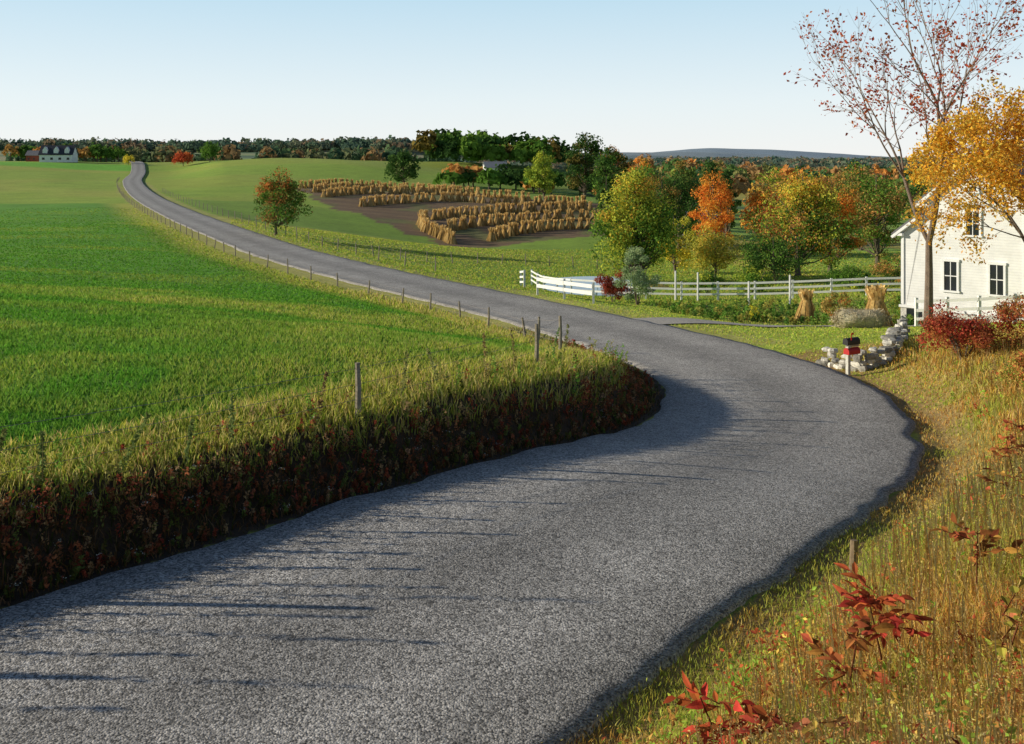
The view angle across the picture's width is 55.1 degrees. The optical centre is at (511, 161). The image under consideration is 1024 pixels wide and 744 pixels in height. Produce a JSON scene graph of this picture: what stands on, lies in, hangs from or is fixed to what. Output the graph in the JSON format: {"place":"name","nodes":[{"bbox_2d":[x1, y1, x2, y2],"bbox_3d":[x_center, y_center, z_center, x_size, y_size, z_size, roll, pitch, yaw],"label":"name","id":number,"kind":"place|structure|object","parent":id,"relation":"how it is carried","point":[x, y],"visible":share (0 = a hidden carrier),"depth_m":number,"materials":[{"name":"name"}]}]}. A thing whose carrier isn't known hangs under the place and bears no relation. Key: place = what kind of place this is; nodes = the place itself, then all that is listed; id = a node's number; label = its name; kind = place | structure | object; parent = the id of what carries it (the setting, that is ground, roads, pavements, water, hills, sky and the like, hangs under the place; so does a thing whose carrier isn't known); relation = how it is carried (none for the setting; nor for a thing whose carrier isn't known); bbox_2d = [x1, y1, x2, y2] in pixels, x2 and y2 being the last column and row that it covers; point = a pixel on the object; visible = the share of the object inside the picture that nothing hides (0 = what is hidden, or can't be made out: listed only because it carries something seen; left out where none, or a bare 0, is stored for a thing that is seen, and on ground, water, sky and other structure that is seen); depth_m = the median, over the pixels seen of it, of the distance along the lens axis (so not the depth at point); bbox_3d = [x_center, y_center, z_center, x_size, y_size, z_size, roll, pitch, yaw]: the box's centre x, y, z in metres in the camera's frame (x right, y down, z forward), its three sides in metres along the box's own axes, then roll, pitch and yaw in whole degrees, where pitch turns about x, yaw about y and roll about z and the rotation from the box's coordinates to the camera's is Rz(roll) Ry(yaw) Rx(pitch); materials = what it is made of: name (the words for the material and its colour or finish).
{"place":"outdoors","nodes":[
{"label":"outdoors","id":0,"kind":"place"},
{"bbox_2d":[0,161,925,743],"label":"road","id":1,"kind":"structure","parent":0,"point":[558,593],"depth_m":10.82,"materials":[{"name":"asphalt"}]},
{"bbox_2d":[0,148,1023,743],"bbox_3d":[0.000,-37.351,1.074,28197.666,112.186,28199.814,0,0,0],"label":"ground","id":2,"kind":"structure","parent":0,"point":[210,188],"depth_m":37.96,"materials":[{"name":"plant"}]},
{"bbox_2d":[25,150,38,161],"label":"red barn","id":3,"kind":"structure","parent":2,"relation":"on","point":[32,155],"depth_m":449.08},
{"bbox_2d":[38,145,78,161],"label":"farmhouse","id":4,"kind":"object","parent":2,"relation":"on","point":[58,153],"visible":0.98,"depth_m":442.29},
{"bbox_2d":[1,142,129,161],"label":"windbreak trees","id":5,"kind":"object","parent":2,"relation":"on","point":[97,153],"visible":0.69,"depth_m":475.40,"materials":[{"name":"green plant"}]},
{"bbox_2d":[122,154,134,164],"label":"maple tree","id":6,"kind":"object","parent":2,"relation":"on","point":[126,158],"visible":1,"depth_m":439.15,"materials":[{"name":"yellow plant"}]},
{"bbox_2d":[171,150,194,165],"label":"maple tree","id":7,"kind":"object","parent":2,"relation":"on","point":[186,157],"visible":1,"depth_m":428.92,"materials":[{"name":"red plant"}]},
{"bbox_2d":[197,140,221,161],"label":"oak tree","id":8,"kind":"object","parent":2,"relation":"on","point":[210,149],"visible":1,"depth_m":430.64,"materials":[{"name":"green plant"}]},
{"bbox_2d":[0,135,423,152],"bbox_3d":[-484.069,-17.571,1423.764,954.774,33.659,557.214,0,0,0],"label":"distant forest","id":9,"kind":"object","parent":2,"relation":"on","point":[258,144],"visible":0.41,"depth_m":1210.46,"materials":[{"name":"green plant"}]},
{"bbox_2d":[5,143,463,161],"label":"treeline","id":10,"kind":"object","parent":2,"relation":"on","point":[165,154],"visible":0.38,"depth_m":660.31,"materials":[{"name":"green plant"}]},
{"bbox_2d":[0,177,561,472],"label":"wire fence","id":11,"kind":"object","parent":2,"relation":"on","point":[358,383],"visible":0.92,"depth_m":19.88,"materials":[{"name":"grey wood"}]},
{"bbox_2d":[252,166,312,234],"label":"maple tree","id":12,"kind":"object","parent":2,"relation":"on","point":[278,201],"visible":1,"depth_m":105.34,"materials":[{"name":"green plant"}]},
{"bbox_2d":[0,324,568,484],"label":"mullein","id":13,"kind":"object","parent":2,"relation":"on","point":[41,447],"visible":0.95,"depth_m":13.60,"materials":[{"name":"green plant"}]},
{"bbox_2d":[162,188,435,269],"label":"wire fence","id":14,"kind":"object","parent":2,"relation":"on","point":[296,230],"visible":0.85,"depth_m":101.39,"materials":[{"name":"brown wood"}]},
{"bbox_2d":[0,207,607,485],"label":"field grass","id":15,"kind":"structure","parent":2,"relation":"on","point":[395,338],"depth_m":22.97,"materials":[{"name":"plant"}]},
{"bbox_2d":[17,337,627,493],"bbox_3d":[-1.187,4.457,18.420,2.352,2.859,20.371,0,0,30],"label":"ragweed","id":16,"kind":"object","parent":2,"relation":"on","point":[25,469],"visible":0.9,"depth_m":15.05,"materials":[{"name":"green plant"}]},
{"bbox_2d":[0,334,655,600],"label":"roadside weeds","id":17,"kind":"object","parent":2,"relation":"on","point":[286,508],"visible":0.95,"depth_m":13.49,"materials":[{"name":"green plant"}]},
{"bbox_2d":[384,148,422,183],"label":"oak tree","id":18,"kind":"object","parent":2,"relation":"on","point":[404,172],"visible":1,"depth_m":298.48,"materials":[{"name":"green plant"}]},
{"bbox_2d":[298,178,600,243],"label":"corn shocks","id":19,"kind":"object","parent":2,"relation":"on","point":[431,228],"visible":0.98,"depth_m":209.12,"materials":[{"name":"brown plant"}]},
{"bbox_2d":[411,128,575,164],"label":"oak grove","id":20,"kind":"object","parent":2,"relation":"on","point":[455,144],"visible":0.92,"depth_m":459.88,"materials":[{"name":"green plant"}]},
{"bbox_2d":[482,161,506,170],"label":"farmhouse","id":21,"kind":"object","parent":2,"relation":"on","point":[488,164],"visible":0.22,"depth_m":430.27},
{"bbox_2d":[372,246,620,268],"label":"wire fence","id":22,"kind":"object","parent":2,"relation":"on","point":[488,260],"visible":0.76,"depth_m":97.95,"materials":[{"name":"brown wood"}]},
{"bbox_2d":[0,219,1023,743],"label":"verge grass","id":23,"kind":"structure","parent":2,"relation":"on","point":[988,575],"depth_m":11.63,"materials":[{"name":"plant"}]},
{"bbox_2d":[432,162,601,194],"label":"hedgerow trees","id":24,"kind":"object","parent":2,"relation":"on","point":[456,174],"visible":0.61,"depth_m":319.17,"materials":[{"name":"green plant"}]},
{"bbox_2d":[520,270,524,286],"bbox_3d":[0.686,7.835,64.500,0.154,1.768,3.133,0,0,-4],"label":"board fence","id":25,"kind":"object","parent":2,"relation":"on","point":[521,276],"visible":0.86,"depth_m":63.46,"materials":[{"name":"white paint"}]},
{"bbox_2d":[523,151,556,199],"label":"poplar tree","id":26,"kind":"object","parent":2,"relation":"on","point":[541,169],"visible":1,"depth_m":248.59,"materials":[{"name":"green plant"}]},
{"bbox_2d":[536,275,594,303],"bbox_3d":[2.948,7.286,55.247,0.174,1.536,5.518,0,0,-33],"label":"board fence","id":27,"kind":"object","parent":2,"relation":"on","point":[564,282],"visible":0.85,"depth_m":55.17,"materials":[{"name":"white paint"}]},
{"bbox_2d":[562,131,604,199],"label":"oak tree","id":28,"kind":"object","parent":2,"relation":"on","point":[582,172],"visible":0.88,"depth_m":256.19,"materials":[{"name":"green plant"}]},
{"bbox_2d":[594,178,616,237],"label":"cedar tree","id":29,"kind":"object","parent":2,"relation":"on","point":[598,195],"visible":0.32,"depth_m":159.72,"materials":[{"name":"green plant"}]},
{"bbox_2d":[589,147,622,200],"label":"oak tree","id":30,"kind":"object","parent":2,"relation":"on","point":[606,170],"visible":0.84,"depth_m":226.45,"materials":[{"name":"green plant"}]},
{"bbox_2d":[594,271,632,301],"bbox_3d":[6.252,7.715,60.999,2.424,2.141,2.332,0,0,0],"label":"burning bush","id":31,"kind":"object","parent":2,"relation":"on","point":[609,288],"visible":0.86,"depth_m":60.71,"materials":[{"name":"red plant"}]},
{"bbox_2d":[596,144,635,189],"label":"oak tree","id":32,"kind":"object","parent":2,"relation":"on","point":[620,157],"visible":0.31,"depth_m":237.87,"materials":[{"name":"green plant"}]},
{"bbox_2d":[584,164,686,277],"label":"sugar maple tree","id":33,"kind":"object","parent":2,"relation":"on","point":[645,215],"visible":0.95,"depth_m":82.75,"materials":[{"name":"green plant"}]},
{"bbox_2d":[612,246,661,304],"bbox_3d":[7.661,6.931,59.442,2.632,3.622,2.724,0,0,-29],"label":"willow shrub","id":34,"kind":"object","parent":2,"relation":"on","point":[637,277],"visible":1,"depth_m":59.36,"materials":[{"name":"green plant"}]},
{"bbox_2d":[628,156,659,179],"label":"hickory tree","id":35,"kind":"object","parent":2,"relation":"on","point":[643,163],"visible":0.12,"depth_m":210.93,"materials":[{"name":"orange plant"}]},
{"bbox_2d":[627,164,671,241],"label":"oak tree","id":36,"kind":"object","parent":2,"relation":"on","point":[650,171],"visible":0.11,"depth_m":146.96,"materials":[{"name":"green plant"}]},
{"bbox_2d":[641,172,688,238],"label":"oak tree","id":37,"kind":"object","parent":2,"relation":"on","point":[669,192],"visible":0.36,"depth_m":127.50,"materials":[{"name":"green plant"}]},
{"bbox_2d":[658,216,700,272],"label":"ash tree","id":38,"kind":"object","parent":2,"relation":"on","point":[685,255],"visible":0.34,"depth_m":94.40,"materials":[{"name":"yellow plant"}]},
{"bbox_2d":[656,157,702,199],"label":"oak tree","id":39,"kind":"object","parent":2,"relation":"on","point":[679,165],"visible":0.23,"depth_m":198.70,"materials":[{"name":"green plant"}]},
{"bbox_2d":[656,169,704,248],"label":"oak tree","id":40,"kind":"object","parent":2,"relation":"on","point":[690,202],"visible":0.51,"depth_m":141.21,"materials":[{"name":"green plant"}]},
{"bbox_2d":[687,269,730,295],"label":"hedge shrub","id":41,"kind":"object","parent":2,"relation":"on","point":[707,277],"visible":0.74,"depth_m":69.79,"materials":[{"name":"green plant"}]},
{"bbox_2d":[692,159,728,217],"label":"cedar tree","id":42,"kind":"object","parent":2,"relation":"on","point":[711,164],"visible":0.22,"depth_m":149.66,"materials":[{"name":"green plant"}]},
{"bbox_2d":[687,170,735,246],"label":"maple tree","id":43,"kind":"object","parent":2,"relation":"on","point":[710,203],"visible":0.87,"depth_m":121.51,"materials":[{"name":"orange plant"}]},
{"bbox_2d":[692,160,730,183],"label":"hickory tree","id":44,"kind":"object","parent":2,"relation":"on","point":[705,167],"visible":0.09,"depth_m":249.98,"materials":[{"name":"green plant"}]},
{"bbox_2d":[684,225,745,276],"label":"apple tree","id":45,"kind":"object","parent":2,"relation":"on","point":[708,250],"visible":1,"depth_m":87.65,"materials":[{"name":"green plant"}]},
{"bbox_2d":[531,269,900,299],"bbox_3d":[13.421,8.619,67.310,32.679,3.094,7.144,0,0,33],"label":"board fence","id":46,"kind":"object","parent":2,"relation":"on","point":[831,286],"visible":0.48,"depth_m":64.14,"materials":[{"name":"white paint"}]},
{"bbox_2d":[663,671,774,743],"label":"sumac shrub","id":47,"kind":"object","parent":2,"relation":"on","point":[697,703],"visible":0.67,"depth_m":5.20,"materials":[{"name":"red plant"}]},
{"bbox_2d":[716,169,742,241],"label":"cedar tree","id":48,"kind":"object","parent":2,"relation":"on","point":[737,203],"visible":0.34,"depth_m":154.52,"materials":[{"name":"green plant"}]},
{"bbox_2d":[675,271,790,305],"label":"garden posts","id":49,"kind":"object","parent":2,"relation":"on","point":[748,288],"visible":0.73,"depth_m":64.35,"materials":[{"name":"white paint"}]},
{"bbox_2d":[460,155,1020,173],"bbox_3d":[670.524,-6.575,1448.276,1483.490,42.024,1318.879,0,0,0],"label":"distant forest","id":50,"kind":"object","parent":2,"relation":"on","point":[830,162],"visible":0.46,"depth_m":1195.86,"materials":[{"name":"green plant"}]},
{"bbox_2d":[695,705,791,743],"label":"sumac shrub","id":51,"kind":"object","parent":2,"relation":"on","point":[773,720],"visible":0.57,"depth_m":5.05,"materials":[{"name":"red plant"}]},
{"bbox_2d":[732,265,773,292],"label":"hedge shrub","id":52,"kind":"object","parent":2,"relation":"on","point":[747,274],"visible":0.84,"depth_m":70.86,"materials":[{"name":"green plant"}]},
{"bbox_2d":[737,182,789,243],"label":"maple tree","id":53,"kind":"object","parent":2,"relation":"on","point":[755,200],"visible":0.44,"depth_m":149.66,"materials":[{"name":"orange plant"}]},
{"bbox_2d":[740,181,786,237],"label":"hickory tree","id":54,"kind":"object","parent":2,"relation":"on","point":[776,184],"visible":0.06,"depth_m":170.22,"materials":[{"name":"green plant"}]},
{"bbox_2d":[755,165,791,190],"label":"maple tree","id":55,"kind":"object","parent":2,"relation":"on","point":[775,179],"visible":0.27,"depth_m":225.21,"materials":[{"name":"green plant"}]},
{"bbox_2d":[737,231,810,284],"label":"oak tree","id":56,"kind":"object","parent":2,"relation":"on","point":[776,253],"visible":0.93,"depth_m":79.81,"materials":[{"name":"green plant"}]},
{"bbox_2d":[758,192,795,240],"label":"maple tree","id":57,"kind":"object","parent":2,"relation":"on","point":[763,212],"visible":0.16,"depth_m":125.13,"materials":[{"name":"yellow plant"}]},
{"bbox_2d":[649,293,922,324],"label":"garden plants","id":58,"kind":"object","parent":2,"relation":"on","point":[723,310],"visible":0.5,"depth_m":52.98,"materials":[{"name":"green plant"}]},
{"bbox_2d":[628,153,952,205],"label":"woodland","id":59,"kind":"object","parent":2,"relation":"on","point":[743,177],"visible":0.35,"depth_m":488.55,"materials":[{"name":"green plant"}]},
{"bbox_2d":[743,167,859,275],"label":"sugar maple tree","id":60,"kind":"object","parent":2,"relation":"on","point":[804,205],"visible":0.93,"depth_m":88.85,"materials":[{"name":"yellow plant"}]},
{"bbox_2d":[794,288,818,320],"bbox_3d":[15.610,7.585,52.011,1.429,1.699,1.412,0,0,0],"label":"corn shock","id":61,"kind":"object","parent":2,"relation":"on","point":[806,307],"visible":0.77,"depth_m":51.72,"materials":[{"name":"beige plant"}]},
{"bbox_2d":[602,385,1023,743],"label":"grass","id":62,"kind":"structure","parent":2,"relation":"on","point":[784,635],"depth_m":6.10,"materials":[{"name":"green plant"}]},
{"bbox_2d":[790,706,876,743],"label":"sumac shrub","id":63,"kind":"object","parent":2,"relation":"on","point":[808,723],"visible":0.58,"depth_m":4.37,"materials":[{"name":"red plant"}]},
{"bbox_2d":[811,175,864,270],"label":"maple tree","id":64,"kind":"object","parent":2,"relation":"on","point":[846,243],"visible":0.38,"depth_m":94.09,"materials":[{"name":"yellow plant"}]},
{"bbox_2d":[819,291,859,317],"bbox_3d":[16.423,7.345,48.928,1.961,1.808,1.807,0,0,37],"label":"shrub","id":65,"kind":"object","parent":2,"relation":"on","point":[830,305],"visible":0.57,"depth_m":48.92,"materials":[{"name":"plant"}]},
{"bbox_2d":[823,264,864,287],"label":"hedge shrub","id":66,"kind":"object","parent":2,"relation":"on","point":[850,272],"visible":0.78,"depth_m":72.69,"materials":[{"name":"green plant"}]},
{"bbox_2d":[801,615,894,721],"bbox_3d":[1.950,3.018,5.607,0.524,0.786,0.533,0,0,0],"label":"sumac shrub","id":67,"kind":"object","parent":2,"relation":"on","point":[864,622],"visible":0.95,"depth_m":5.61,"materials":[{"name":"red plant"}]},
{"bbox_2d":[843,333,860,374],"bbox_3d":[10.130,5.785,29.254,0.520,1.420,0.230,0,0,-29],"label":"mailbox","id":68,"kind":"object","parent":2,"relation":"on","point":[850,349],"visible":0.98,"depth_m":29.16,"materials":[{"name":"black wood"}]},
{"bbox_2d":[848,539,857,577],"bbox_3d":[3.961,4.711,11.406,0.117,0.627,0.107,0,0,0],"label":"wooden stake","id":69,"kind":"object","parent":2,"relation":"on","point":[853,548],"visible":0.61,"depth_m":11.38,"materials":[{"name":"brown wood"}]},
{"bbox_2d":[687,335,1023,742],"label":"goldenrod","id":70,"kind":"object","parent":2,"relation":"on","point":[989,417],"visible":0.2,"depth_m":8.89,"materials":[{"name":"yellow plant"}]},
{"bbox_2d":[833,159,885,232],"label":"oak tree","id":71,"kind":"object","parent":2,"relation":"on","point":[849,166],"visible":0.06,"depth_m":154.60,"materials":[{"name":"green plant"}]},
{"bbox_2d":[828,307,892,327],"bbox_3d":[14.994,6.785,42.197,2.895,1.167,1.291,0,0,0],"label":"brush pile","id":72,"kind":"object","parent":2,"relation":"on","point":[858,318],"visible":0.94,"depth_m":41.85,"materials":[{"name":"plant"}]},
{"bbox_2d":[815,318,909,371],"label":"stone wall","id":73,"kind":"structure","parent":2,"relation":"on","point":[894,337],"depth_m":30.57,"materials":[{"name":"stone"}]},
{"bbox_2d":[830,165,898,249],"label":"oak tree","id":74,"kind":"object","parent":2,"relation":"on","point":[851,176],"visible":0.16,"depth_m":134.11,"materials":[{"name":"green plant"}]},
{"bbox_2d":[849,271,882,292],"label":"hedge shrub","id":75,"kind":"object","parent":2,"relation":"on","point":[864,275],"visible":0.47,"depth_m":66.38,"materials":[{"name":"green plant"}]},
{"bbox_2d":[840,174,908,265],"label":"oak tree","id":76,"kind":"object","parent":2,"relation":"on","point":[875,236],"visible":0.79,"depth_m":101.75,"materials":[{"name":"green plant"}]},
{"bbox_2d":[863,284,894,326],"bbox_3d":[17.391,6.908,46.891,1.818,2.124,1.812,0,0,0],"label":"corn shock","id":77,"kind":"object","parent":2,"relation":"on","point":[876,295],"visible":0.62,"depth_m":46.58,"materials":[{"name":"beige plant"}]},
{"bbox_2d":[865,253,900,282],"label":"hedge shrub","id":78,"kind":"object","parent":2,"relation":"on","point":[893,273],"visible":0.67,"depth_m":74.88,"materials":[{"name":"brown plant"}]},
{"bbox_2d":[832,562,935,669],"bbox_3d":[2.174,2.950,5.830,0.611,0.918,0.426,0,0,36],"label":"sumac shrub","id":79,"kind":"object","parent":2,"relation":"on","point":[863,601],"visible":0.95,"depth_m":5.84,"materials":[{"name":"red plant"}]},
{"bbox_2d":[875,173,911,231],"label":"oak tree","id":80,"kind":"object","parent":2,"relation":"on","point":[897,213],"visible":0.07,"depth_m":198.03,"materials":[{"name":"green plant"}]},
{"bbox_2d":[783,0,1023,326],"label":"cherry tree","id":81,"kind":"object","parent":2,"relation":"on","point":[928,295],"visible":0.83,"depth_m":40.54,"materials":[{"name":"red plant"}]},
{"bbox_2d":[901,175,932,219],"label":"hickory tree","id":82,"kind":"object","parent":2,"relation":"on","point":[913,192],"visible":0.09,"depth_m":165.16,"materials":[{"name":"green plant"}]},
{"bbox_2d":[901,183,935,218],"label":"locust tree","id":83,"kind":"object","parent":2,"relation":"on","point":[919,193],"visible":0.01,"depth_m":112.56,"materials":[{"name":"green plant"}]},
{"bbox_2d":[901,307,1019,322],"bbox_3d":[24.629,8.340,50.238,8.080,2.050,5.980,0,0,-44],"label":"foundation","id":84,"kind":"object","parent":2,"relation":"on","point":[903,312],"visible":0.1,"depth_m":48.23,"materials":[{"name":"stone"}]},
{"bbox_2d":[898,74,1023,241],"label":"maple tree","id":85,"kind":"object","parent":2,"relation":"on","point":[974,128],"visible":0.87,"depth_m":36.90,"materials":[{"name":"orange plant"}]},
{"bbox_2d":[903,169,1022,313],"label":"walls","id":86,"kind":"structure","parent":2,"relation":"on","point":[1002,248],"depth_m":47.30,"materials":[{"name":"wood"}]},
{"bbox_2d":[906,183,1002,323],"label":"windows","id":87,"kind":"structure","parent":86,"relation":"attached to","point":[953,279],"depth_m":47.09,"materials":[{"name":"black glass"}]},
{"bbox_2d":[891,164,1023,319],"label":"trim","id":88,"kind":"structure","parent":86,"relation":"attached to","point":[899,232],"depth_m":49.16,"materials":[{"name":"white paint"}]},
{"bbox_2d":[891,158,1023,234],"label":"roof","id":89,"kind":"structure","parent":86,"relation":"on","point":[906,222],"depth_m":48.94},
{"bbox_2d":[941,178,1006,296],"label":"window frames","id":90,"kind":"structure","parent":86,"relation":"attached to","point":[957,261],"depth_m":46.87,"materials":[{"name":"white paint"}]},
{"bbox_2d":[903,103,1023,264],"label":"maple tree","id":91,"kind":"object","parent":2,"relation":"on","point":[1004,157],"visible":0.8,"depth_m":35.99,"materials":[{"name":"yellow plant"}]},
{"bbox_2d":[914,293,1023,326],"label":"board fence","id":92,"kind":"object","parent":2,"relation":"on","point":[978,299],"visible":0.5,"depth_m":42.17,"materials":[{"name":"white paint"}]},
{"bbox_2d":[917,299,1023,360],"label":"barberry bush","id":93,"kind":"object","parent":2,"relation":"on","point":[972,332],"visible":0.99,"depth_m":26.89,"materials":[{"name":"red plant"}]},
{"bbox_2d":[931,512,1023,593],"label":"sumac shrub","id":94,"kind":"object","parent":2,"relation":"on","point":[992,535],"visible":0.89,"depth_m":6.81,"materials":[{"name":"red plant"}]},
{"bbox_2d":[976,466,1023,522],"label":"sumac shrub","id":95,"kind":"object","parent":2,"relation":"on","point":[1002,473],"visible":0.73,"depth_m":8.62,"materials":[{"name":"red plant"}]},
{"bbox_2d":[987,576,1023,665],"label":"sumac shrub","id":96,"kind":"object","parent":2,"relation":"on","point":[1014,619],"visible":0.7,"depth_m":5.40,"materials":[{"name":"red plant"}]},
{"bbox_2d":[989,435,1023,484],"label":"sumac shrub","id":97,"kind":"object","parent":2,"relation":"on","point":[1006,450],"visible":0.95,"depth_m":10.99,"materials":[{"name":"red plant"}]},
{"bbox_2d":[991,292,1023,335],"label":"barberry bush","id":98,"kind":"object","parent":2,"relation":"on","point":[1008,314],"visible":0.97,"depth_m":27.21,"materials":[{"name":"red plant"}]},
{"bbox_2d":[992,349,1023,389],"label":"dogwood shrub","id":99,"kind":"object","parent":2,"relation":"on","point":[1017,368],"visible":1,"depth_m":22.18,"materials":[{"name":"yellow plant"}]},
{"bbox_2d":[998,419,1023,451],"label":"sumac shrub","id":100,"kind":"object","parent":2,"relation":"on","point":[1021,427],"visible":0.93,"depth_m":14.37,"materials":[{"name":"orange plant"}]},
{"bbox_2d":[0,0,1023,157],"label":"sky","id":101,"kind":"structure","parent":0,"point":[635,75],"materials":[{"name":"blue"}]},
{"bbox_2d":[545,276,666,295],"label":"pond","id":102,"kind":"structure","parent":0,"point":[597,288],"depth_m":79.25,"materials":[{"name":"liquid"}]},
{"bbox_2d":[632,317,955,326],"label":"driveway","id":103,"kind":"structure","parent":0,"point":[664,320],"depth_m":44.45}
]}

